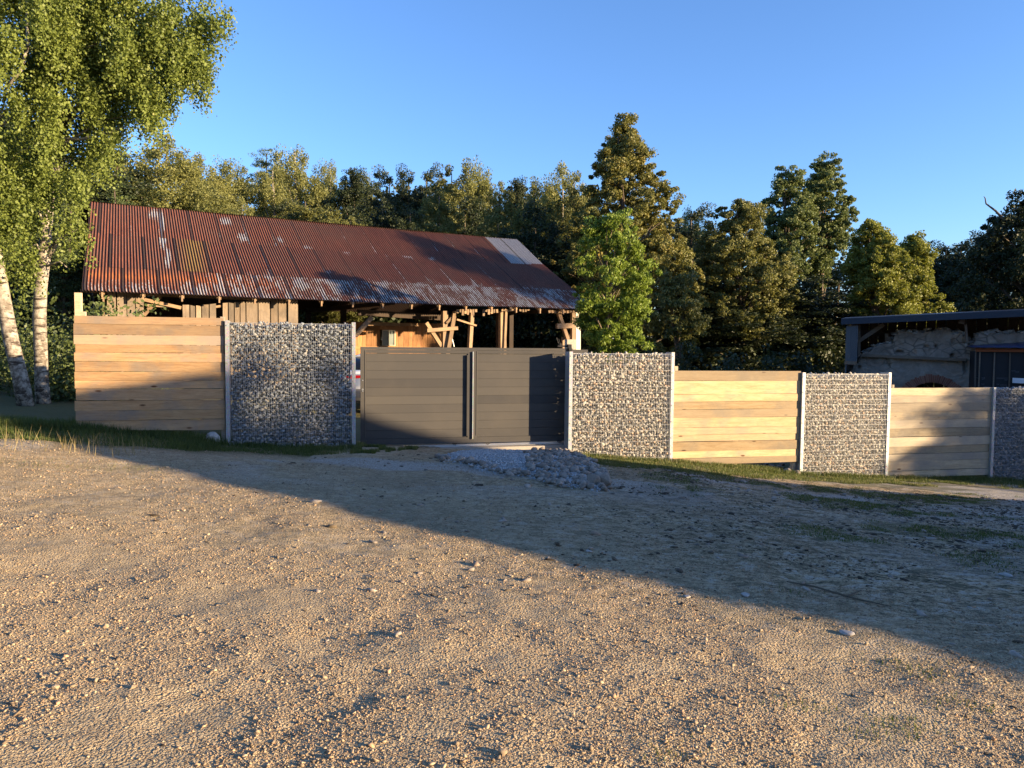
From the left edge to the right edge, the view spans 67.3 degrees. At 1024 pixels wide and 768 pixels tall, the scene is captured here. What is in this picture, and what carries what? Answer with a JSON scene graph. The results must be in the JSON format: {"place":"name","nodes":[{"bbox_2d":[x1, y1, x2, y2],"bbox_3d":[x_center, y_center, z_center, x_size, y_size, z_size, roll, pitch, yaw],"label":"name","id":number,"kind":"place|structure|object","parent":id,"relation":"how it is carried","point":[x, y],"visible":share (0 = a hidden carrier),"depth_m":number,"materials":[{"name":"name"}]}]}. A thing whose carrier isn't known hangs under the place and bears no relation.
{"place":"outdoors","nodes":[
{"label":"outdoors","id":0,"kind":"place"},
{"bbox_2d":[0,343,1023,767],"bbox_3d":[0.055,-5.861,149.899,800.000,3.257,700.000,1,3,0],"label":"ground","id":1,"kind":"structure","parent":0,"point":[276,595],"depth_m":4.75,"materials":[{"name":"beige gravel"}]},
{"bbox_2d":[0,208,72,357],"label":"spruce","id":2,"kind":"object","parent":1,"relation":"on","point":[15,297],"visible":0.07,"depth_m":21.64,"materials":[{"name":"green plant"}]},
{"bbox_2d":[0,106,77,327],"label":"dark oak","id":3,"kind":"object","parent":1,"relation":"on","point":[25,227],"depth_m":30.24,"materials":[{"name":"green plant"}]},
{"bbox_2d":[0,92,86,309],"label":"dark oak","id":4,"kind":"object","parent":1,"relation":"on","point":[53,229],"visible":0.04,"depth_m":26.91,"materials":[{"name":"green plant"}]},
{"bbox_2d":[0,0,107,405],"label":"silver birch","id":5,"kind":"object","parent":1,"relation":"on","point":[36,11],"visible":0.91,"depth_m":13.27,"materials":[{"name":"green plant"}]},
{"bbox_2d":[1,204,106,368],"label":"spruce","id":6,"kind":"object","parent":1,"relation":"on","point":[65,306],"visible":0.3,"depth_m":20.61,"materials":[{"name":"plant"}]},
{"bbox_2d":[52,684,59,688],"bbox_3d":[-2.023,1.343,3.408,0.030,0.020,0.028,1,3,8],"label":"stone","id":7,"kind":"object","parent":1,"relation":"on","point":[55,686],"visible":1,"depth_m":3.40,"materials":[{"name":"beige stone"}]},
{"bbox_2d":[1,424,151,456],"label":"dry grass stems","id":8,"kind":"object","parent":1,"relation":"on","point":[110,445],"visible":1,"depth_m":10.27,"materials":[{"name":"plant"}]},
{"bbox_2d":[26,136,138,352],"bbox_3d":[-18.835,-5.226,31.692,7.823,10.358,7.745,1,3,5],"label":"dark oak","id":9,"kind":"object","parent":1,"relation":"on","point":[103,198],"visible":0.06,"depth_m":30.97,"materials":[{"name":"green plant"}]},
{"bbox_2d":[0,287,168,402],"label":"hedge undergrowth","id":10,"kind":"object","parent":1,"relation":"on","point":[61,378],"visible":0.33,"depth_m":15.55,"materials":[{"name":"green leaves"}]},
{"bbox_2d":[0,0,238,403],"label":"silver birch","id":11,"kind":"object","parent":1,"relation":"on","point":[124,73],"visible":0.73,"depth_m":13.82,"materials":[{"name":"green plant"}]},
{"bbox_2d":[70,184,173,335],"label":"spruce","id":12,"kind":"object","parent":1,"relation":"on","point":[115,199],"visible":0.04,"depth_m":25.66,"materials":[{"name":"green plant"}]},
{"bbox_2d":[90,149,171,307],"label":"dark oak","id":13,"kind":"object","parent":1,"relation":"on","point":[143,184],"visible":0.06,"depth_m":32.74,"materials":[{"name":"green plant"}]},
{"bbox_2d":[73,293,225,441],"bbox_3d":[-5.665,-0.073,12.094,2.177,2.663,0.154,0,3,-14],"label":"wooden fence panel","id":14,"kind":"object","parent":1,"relation":"on","point":[149,403],"visible":0.97,"depth_m":12.02,"materials":[{"name":"orange wood"}]},
{"bbox_2d":[100,132,238,306],"bbox_3d":[-15.799,-5.862,36.171,7.636,11.584,7.152,-1,3,-30],"label":"forest birch","id":15,"kind":"object","parent":1,"relation":"on","point":[180,171],"visible":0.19,"depth_m":34.63,"materials":[{"name":"green plant"}]},
{"bbox_2d":[154,152,237,213],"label":"forest birch","id":16,"kind":"object","parent":1,"relation":"on","point":[217,182],"visible":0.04,"depth_m":39.44,"materials":[{"name":"green plant"}]},
{"bbox_2d":[188,187,225,211],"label":"dark oak","id":17,"kind":"object","parent":1,"relation":"on","point":[212,188],"depth_m":36.19,"materials":[{"name":"green plant"}]},
{"bbox_2d":[206,432,219,441],"bbox_3d":[-4.779,0.881,12.216,0.271,0.246,0.203,0,3,-11],"label":"boulder","id":18,"kind":"object","parent":1,"relation":"on","point":[215,435],"visible":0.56,"depth_m":12.15,"materials":[{"name":"grey stone"}]},
{"bbox_2d":[205,155,258,215],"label":"forest birch","id":19,"kind":"object","parent":1,"relation":"on","point":[238,189],"visible":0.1,"depth_m":41.09,"materials":[{"name":"green plant"}]},
{"bbox_2d":[226,195,258,323],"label":"forest birch","id":20,"kind":"object","parent":1,"relation":"on","point":[244,208],"visible":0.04,"depth_m":33.55,"materials":[{"name":"green plant"}]},
{"bbox_2d":[244,147,272,214],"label":"spruce","id":21,"kind":"object","parent":1,"relation":"on","point":[265,163],"visible":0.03,"depth_m":46.29,"materials":[{"name":"green plant"}]},
{"bbox_2d":[244,162,300,219],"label":"forest birch","id":22,"kind":"object","parent":1,"relation":"on","point":[265,196],"visible":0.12,"depth_m":41.21,"materials":[{"name":"green plant"}]},
{"bbox_2d":[262,198,298,320],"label":"dark oak","id":23,"kind":"object","parent":1,"relation":"on","point":[280,209],"visible":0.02,"depth_m":38.46,"materials":[{"name":"green plant"}]},
{"bbox_2d":[225,320,355,446],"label":"gabion wall","id":24,"kind":"structure","parent":1,"relation":"on","point":[306,387],"depth_m":12.56,"materials":[{"name":"stone"}]},
{"bbox_2d":[250,144,333,314],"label":"forest birch","id":25,"kind":"object","parent":1,"relation":"on","point":[300,184],"visible":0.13,"depth_m":44.84,"materials":[{"name":"green plant"}]},
{"bbox_2d":[258,195,347,362],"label":"forest tree","id":26,"kind":"object","parent":1,"relation":"on","point":[307,214],"visible":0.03,"depth_m":33.41,"materials":[{"name":"green plant"}]},
{"bbox_2d":[77,200,580,401],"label":"open barn","id":27,"kind":"structure","parent":1,"relation":"on","point":[202,264],"depth_m":24.18,"materials":[{"name":"metal"}]},
{"bbox_2d":[382,330,394,345],"bbox_3d":[-4.348,-1.624,27.059,0.487,0.554,0.045,-1,3,-30],"label":"window","id":28,"kind":"structure","parent":27,"relation":"in","point":[388,336],"depth_m":27.05,"materials":[{"name":"white wood"}]},
{"bbox_2d":[305,158,352,217],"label":"forest birch","id":29,"kind":"object","parent":1,"relation":"on","point":[328,182],"visible":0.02,"depth_m":46.95,"materials":[{"name":"green plant"}]},
{"bbox_2d":[298,208,367,371],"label":"forest tree","id":30,"kind":"object","parent":1,"relation":"on","point":[330,318],"visible":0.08,"depth_m":32.44,"materials":[{"name":"green plant"}]},
{"bbox_2d":[314,165,374,225],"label":"dark oak","id":31,"kind":"object","parent":1,"relation":"on","point":[351,193],"visible":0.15,"depth_m":41.23,"materials":[{"name":"green plant"}]},
{"bbox_2d":[339,354,359,413],"bbox_3d":[-3.186,-0.072,19.756,1.775,1.446,4.238,1,3,0],"label":"parked car","id":32,"kind":"object","parent":1,"relation":"on","point":[357,378],"visible":0.05,"depth_m":17.73,"materials":[{"name":"white paint"}]},
{"bbox_2d":[347,215,380,321],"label":"forest tree","id":33,"kind":"object","parent":1,"relation":"on","point":[353,222],"visible":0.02,"depth_m":34.59,"materials":[{"name":"green plant"}]},
{"bbox_2d":[358,170,375,215],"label":"forest birch","id":34,"kind":"object","parent":1,"relation":"on","point":[367,183],"visible":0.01,"depth_m":53.30,"materials":[{"name":"green plant"}]},
{"bbox_2d":[342,181,411,341],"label":"dark oak","id":35,"kind":"object","parent":1,"relation":"on","point":[381,219],"visible":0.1,"depth_m":36.10,"materials":[{"name":"green plant"}]},
{"bbox_2d":[355,164,421,228],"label":"dark oak","id":36,"kind":"object","parent":1,"relation":"on","point":[389,179],"visible":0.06,"depth_m":44.96,"materials":[{"name":"green plant"}]},
{"bbox_2d":[378,163,432,322],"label":"dark oak","id":37,"kind":"object","parent":1,"relation":"on","point":[405,180],"visible":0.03,"depth_m":44.83,"materials":[{"name":"green plant"}]},
{"bbox_2d":[380,204,440,336],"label":"dark oak","id":38,"kind":"object","parent":1,"relation":"on","point":[405,214],"visible":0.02,"depth_m":35.41,"materials":[{"name":"green plant"}]},
{"bbox_2d":[392,162,443,228],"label":"dark oak","id":39,"kind":"object","parent":1,"relation":"on","point":[429,176],"visible":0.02,"depth_m":45.18,"materials":[{"name":"green plant"}]},
{"bbox_2d":[405,189,477,338],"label":"forest tree","id":40,"kind":"object","parent":1,"relation":"on","point":[440,222],"visible":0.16,"depth_m":37.30,"materials":[{"name":"green plant"}]},
{"bbox_2d":[411,164,484,227],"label":"forest tree","id":41,"kind":"object","parent":1,"relation":"on","point":[456,192],"visible":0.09,"depth_m":41.79,"materials":[{"name":"green plant"}]},
{"bbox_2d":[5,309,943,397],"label":"woodland undergrowth","id":42,"kind":"object","parent":1,"relation":"on","point":[554,332],"visible":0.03,"depth_m":33.91,"materials":[{"name":"green plant"}]},
{"bbox_2d":[446,155,509,346],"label":"forest birch","id":43,"kind":"object","parent":1,"relation":"on","point":[481,196],"visible":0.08,"depth_m":42.03,"materials":[{"name":"green plant"}]},
{"bbox_2d":[446,195,513,347],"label":"dark oak","id":44,"kind":"object","parent":1,"relation":"on","point":[466,230],"visible":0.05,"depth_m":39.09,"materials":[{"name":"green plant"}]},
{"bbox_2d":[476,170,501,344],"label":"forest birch","id":45,"kind":"object","parent":1,"relation":"on","point":[487,180],"depth_m":45.00,"materials":[{"name":"green plant"}]},
{"bbox_2d":[481,180,518,344],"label":"forest tree","id":46,"kind":"object","parent":1,"relation":"on","point":[510,198],"visible":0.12,"depth_m":43.17,"materials":[{"name":"green plant"}]},
{"bbox_2d":[468,206,532,350],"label":"forest tree","id":47,"kind":"object","parent":1,"relation":"on","point":[491,232],"visible":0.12,"depth_m":36.41,"materials":[{"name":"green plant"}]},
{"bbox_2d":[498,748,506,755],"bbox_3d":[-0.034,1.431,2.989,0.031,0.026,0.034,2,4,33],"label":"stone","id":48,"kind":"object","parent":1,"relation":"on","point":[502,751],"visible":1,"depth_m":2.98,"materials":[{"name":"beige stone"}]},
{"bbox_2d":[412,440,603,452],"bbox_3d":[-0.535,1.264,13.797,4.535,0.420,0.380,0,3,-14],"label":"gate rail","id":49,"kind":"object","parent":1,"relation":"on","point":[530,445],"visible":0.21,"depth_m":13.79,"materials":[{"name":"silver metal"}]},
{"bbox_2d":[360,347,587,444],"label":"sliding gate","id":50,"kind":"structure","parent":49,"relation":"on","point":[470,395],"depth_m":13.62,"materials":[{"name":"metal"}]},
{"bbox_2d":[0,414,1023,761],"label":"grass","id":51,"kind":"structure","parent":1,"relation":"on","point":[172,440],"depth_m":11.87,"materials":[{"name":"green plant"}]},
{"bbox_2d":[503,176,529,237],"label":"dark oak","id":52,"kind":"object","parent":1,"relation":"on","point":[519,188],"visible":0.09,"depth_m":45.21,"materials":[{"name":"green plant"}]},
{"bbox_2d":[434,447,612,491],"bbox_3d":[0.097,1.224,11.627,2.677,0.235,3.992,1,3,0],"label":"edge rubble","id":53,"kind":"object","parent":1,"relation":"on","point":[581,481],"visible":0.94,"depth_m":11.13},
{"bbox_2d":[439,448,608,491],"bbox_3d":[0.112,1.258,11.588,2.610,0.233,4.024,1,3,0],"label":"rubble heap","id":54,"kind":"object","parent":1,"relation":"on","point":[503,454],"visible":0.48,"depth_m":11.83,"materials":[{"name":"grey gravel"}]},
{"bbox_2d":[473,200,582,347],"bbox_3d":[0.926,-3.734,35.816,5.695,9.462,5.638,1,3,13],"label":"dark oak","id":55,"kind":"object","parent":1,"relation":"on","point":[550,249],"visible":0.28,"depth_m":35.10,"materials":[{"name":"green plant"}]},
{"bbox_2d":[506,174,561,343],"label":"forest birch","id":56,"kind":"object","parent":1,"relation":"on","point":[537,193],"visible":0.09,"depth_m":41.23,"materials":[{"name":"green plant"}]},
{"bbox_2d":[75,147,1011,349],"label":"distant wood","id":57,"kind":"object","parent":1,"relation":"on","point":[835,273],"depth_m":51.49,"materials":[{"name":"green plant"}]},
{"bbox_2d":[520,160,611,347],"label":"forest birch","id":58,"kind":"object","parent":1,"relation":"on","point":[552,192],"visible":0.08,"depth_m":41.02,"materials":[{"name":"green plant"}]},
{"bbox_2d":[556,338,575,440],"bbox_3d":[0.974,0.341,14.190,0.401,2.392,0.260,0,3,-14],"label":"gate post","id":59,"kind":"object","parent":1,"relation":"on","point":[570,344],"visible":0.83,"depth_m":14.13,"materials":[{"name":"white metal"}]},
{"bbox_2d":[540,170,602,344],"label":"forest tree","id":60,"kind":"object","parent":1,"relation":"on","point":[575,202],"visible":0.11,"depth_m":39.23,"materials":[{"name":"green plant"}]},
{"bbox_2d":[598,472,610,486],"bbox_3d":[1.201,1.272,10.082,0.207,0.233,0.208,1,3,14],"label":"rock","id":61,"kind":"object","parent":1,"relation":"on","point":[605,478],"visible":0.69,"depth_m":9.99,"materials":[{"name":"grey stone"}]},
{"bbox_2d":[187,459,1023,660],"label":"scattered stones","id":62,"kind":"object","parent":1,"relation":"on","point":[918,613],"visible":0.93,"depth_m":7.67,"materials":[{"name":"grey stone"}]},
{"bbox_2d":[571,208,662,423],"bbox_3d":[2.742,-1.684,20.325,2.378,5.923,2.119,1,3,0],"label":"ash tree","id":63,"kind":"object","parent":1,"relation":"on","point":[601,309],"visible":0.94,"depth_m":20.09,"materials":[{"name":"green plant"}]},
{"bbox_2d":[564,351,674,460],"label":"gabion wall","id":64,"kind":"structure","parent":1,"relation":"on","point":[663,410],"depth_m":13.99,"materials":[{"name":"stone"}]},
{"bbox_2d":[549,112,709,399],"bbox_3d":[5.169,-5.442,33.890,7.226,12.732,6.925,1,3,0],"label":"turning maple tree","id":65,"kind":"object","parent":1,"relation":"on","point":[620,160],"visible":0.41,"depth_m":32.71,"materials":[{"name":"green plant"}]},
{"bbox_2d":[653,271,711,370],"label":"bushy tree","id":66,"kind":"object","parent":1,"relation":"on","point":[673,300],"visible":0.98,"depth_m":26.52,"materials":[{"name":"green plant"}]},
{"bbox_2d":[664,205,705,346],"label":"forest birch","id":67,"kind":"object","parent":1,"relation":"on","point":[685,224],"visible":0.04,"depth_m":45.23,"materials":[{"name":"green plant"}]},
{"bbox_2d":[648,202,746,362],"bbox_3d":[9.405,-3.763,39.645,6.264,11.213,6.328,1,3,8],"label":"dark oak","id":68,"kind":"object","parent":1,"relation":"on","point":[694,216],"visible":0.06,"depth_m":39.26,"materials":[{"name":"green plant"}]},
{"bbox_2d":[673,366,800,470],"bbox_3d":[4.261,0.856,14.649,2.707,2.386,0.144,0,3,-14],"label":"wooden fence panel","id":69,"kind":"object","parent":1,"relation":"on","point":[739,408],"visible":0.98,"depth_m":14.57,"materials":[{"name":"brown wood"}]},
{"bbox_2d":[741,592,749,596],"bbox_3d":[1.638,1.480,5.391,0.060,0.025,0.079,1,3,11],"label":"stone","id":70,"kind":"object","parent":1,"relation":"on","point":[745,594],"visible":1,"depth_m":5.38,"materials":[{"name":"grey stone"}]},
{"bbox_2d":[689,198,802,369],"bbox_3d":[10.930,-3.679,35.675,5.247,9.869,5.131,1,3,0],"label":"alder tree","id":71,"kind":"object","parent":1,"relation":"on","point":[770,276],"visible":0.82,"depth_m":34.72,"materials":[{"name":"green plant"}]},
{"bbox_2d":[663,296,844,370],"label":"dark oak","id":72,"kind":"object","parent":1,"relation":"on","point":[715,333],"visible":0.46,"depth_m":33.95,"materials":[{"name":"green plant"}]},
{"bbox_2d":[754,164,826,279],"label":"poplar tree","id":73,"kind":"object","parent":1,"relation":"on","point":[793,221],"visible":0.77,"depth_m":42.86,"materials":[{"name":"green plant"}]},
{"bbox_2d":[634,339,947,436],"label":"shrubs","id":74,"kind":"object","parent":1,"relation":"on","point":[732,365],"visible":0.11,"depth_m":25.58,"materials":[{"name":"green plant"}]},
{"bbox_2d":[698,279,889,376],"bbox_3d":[13.740,-1.825,38.197,10.383,7.310,10.279,-1,3,-20],"label":"dark oak","id":75,"kind":"object","parent":1,"relation":"on","point":[793,318],"visible":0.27,"depth_m":35.23,"materials":[{"name":"green plant"}]},
{"bbox_2d":[798,150,859,299],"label":"poplar tree","id":76,"kind":"object","parent":1,"relation":"on","point":[822,183],"visible":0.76,"depth_m":44.00,"materials":[{"name":"green plant"}]},
{"bbox_2d":[780,274,897,372],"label":"dark oak","id":77,"kind":"object","parent":1,"relation":"on","point":[833,304],"visible":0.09,"depth_m":38.56,"materials":[{"name":"green plant"}]},
{"bbox_2d":[787,581,890,606],"bbox_3d":[2.393,1.498,5.572,0.203,0.021,0.750,-2,4,-42],"label":"fallen branch","id":78,"kind":"object","parent":1,"relation":"on","point":[849,595],"visible":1,"depth_m":5.52,"materials":[{"name":"brown wood"}]},
{"bbox_2d":[795,372,891,475],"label":"gabion wall","id":79,"kind":"structure","parent":1,"relation":"on","point":[880,429],"depth_m":15.17,"materials":[{"name":"stone"}]},
{"bbox_2d":[839,629,854,635],"bbox_3d":[2.024,1.504,4.643,0.071,0.023,0.089,0,3,-9],"label":"stone","id":80,"kind":"object","parent":1,"relation":"on","point":[846,632],"visible":1,"depth_m":4.62,"materials":[{"name":"grey stone"}]},
{"bbox_2d":[838,218,924,325],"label":"golden tree","id":81,"kind":"object","parent":1,"relation":"on","point":[874,266],"visible":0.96,"depth_m":34.90,"materials":[{"name":"green plant"}]},
{"bbox_2d":[898,230,957,329],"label":"golden tree","id":82,"kind":"object","parent":1,"relation":"on","point":[920,253],"visible":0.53,"depth_m":36.23,"materials":[{"name":"green plant"}]},
{"bbox_2d":[841,309,1023,437],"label":"ruined stone building","id":83,"kind":"structure","parent":1,"relation":"on","point":[932,355],"depth_m":23.35,"materials":[{"name":"grey stone"}]},
{"bbox_2d":[888,385,991,476],"bbox_3d":[8.781,1.150,15.803,2.554,2.284,0.134,0,3,-14],"label":"wooden fence panel","id":84,"kind":"object","parent":1,"relation":"on","point":[964,414],"visible":0.98,"depth_m":15.73,"materials":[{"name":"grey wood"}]},
{"bbox_2d":[887,240,1011,326],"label":"dark oak","id":85,"kind":"object","parent":1,"relation":"on","point":[944,250],"visible":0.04,"depth_m":50.63,"materials":[{"name":"green plant"}]},
{"bbox_2d":[927,234,1010,322],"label":"dark oak","id":86,"kind":"object","parent":1,"relation":"on","point":[950,262],"visible":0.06,"depth_m":49.12,"materials":[{"name":"green plant"}]},
{"bbox_2d":[929,230,1021,328],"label":"dark oak","id":87,"kind":"object","parent":1,"relation":"on","point":[942,289],"visible":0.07,"depth_m":45.76,"materials":[{"name":"green plant"}]},
{"bbox_2d":[945,188,1023,329],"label":"dark tree","id":88,"kind":"object","parent":1,"relation":"on","point":[1010,274],"visible":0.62,"depth_m":27.12,"materials":[{"name":"green plant"}]},
{"bbox_2d":[984,197,1005,221],"bbox_3d":[16.787,-6.076,26.710,0.830,0.890,0.100,1,3,0],"label":"dead branch","id":89,"kind":"object","parent":88,"relation":"attached to","point":[997,213],"visible":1,"depth_m":26.69,"materials":[{"name":"grey wood"}]},
{"bbox_2d":[967,342,1023,456],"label":"lean to shed","id":90,"kind":"object","parent":1,"relation":"on","point":[988,367],"visible":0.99,"depth_m":21.36,"materials":[{"name":"grey metal"}]},
{"bbox_2d":[997,572,1012,576],"bbox_3d":[4.237,1.638,6.600,0.087,0.032,0.116,-2,4,-41],"label":"stone","id":91,"kind":"object","parent":1,"relation":"on","point":[1006,574],"visible":0.99,"depth_m":6.58,"materials":[{"name":"grey stone"}]},
{"bbox_2d":[987,386,1023,480],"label":"gabion wall","id":92,"kind":"structure","parent":1,"relation":"on","point":[999,458],"depth_m":16.14,"materials":[{"name":"stone"}]},
{"bbox_2d":[0,0,1023,339],"label":"sky","id":93,"kind":"structure","parent":0,"point":[921,102],"materials":[{"name":"blue"}]}
]}

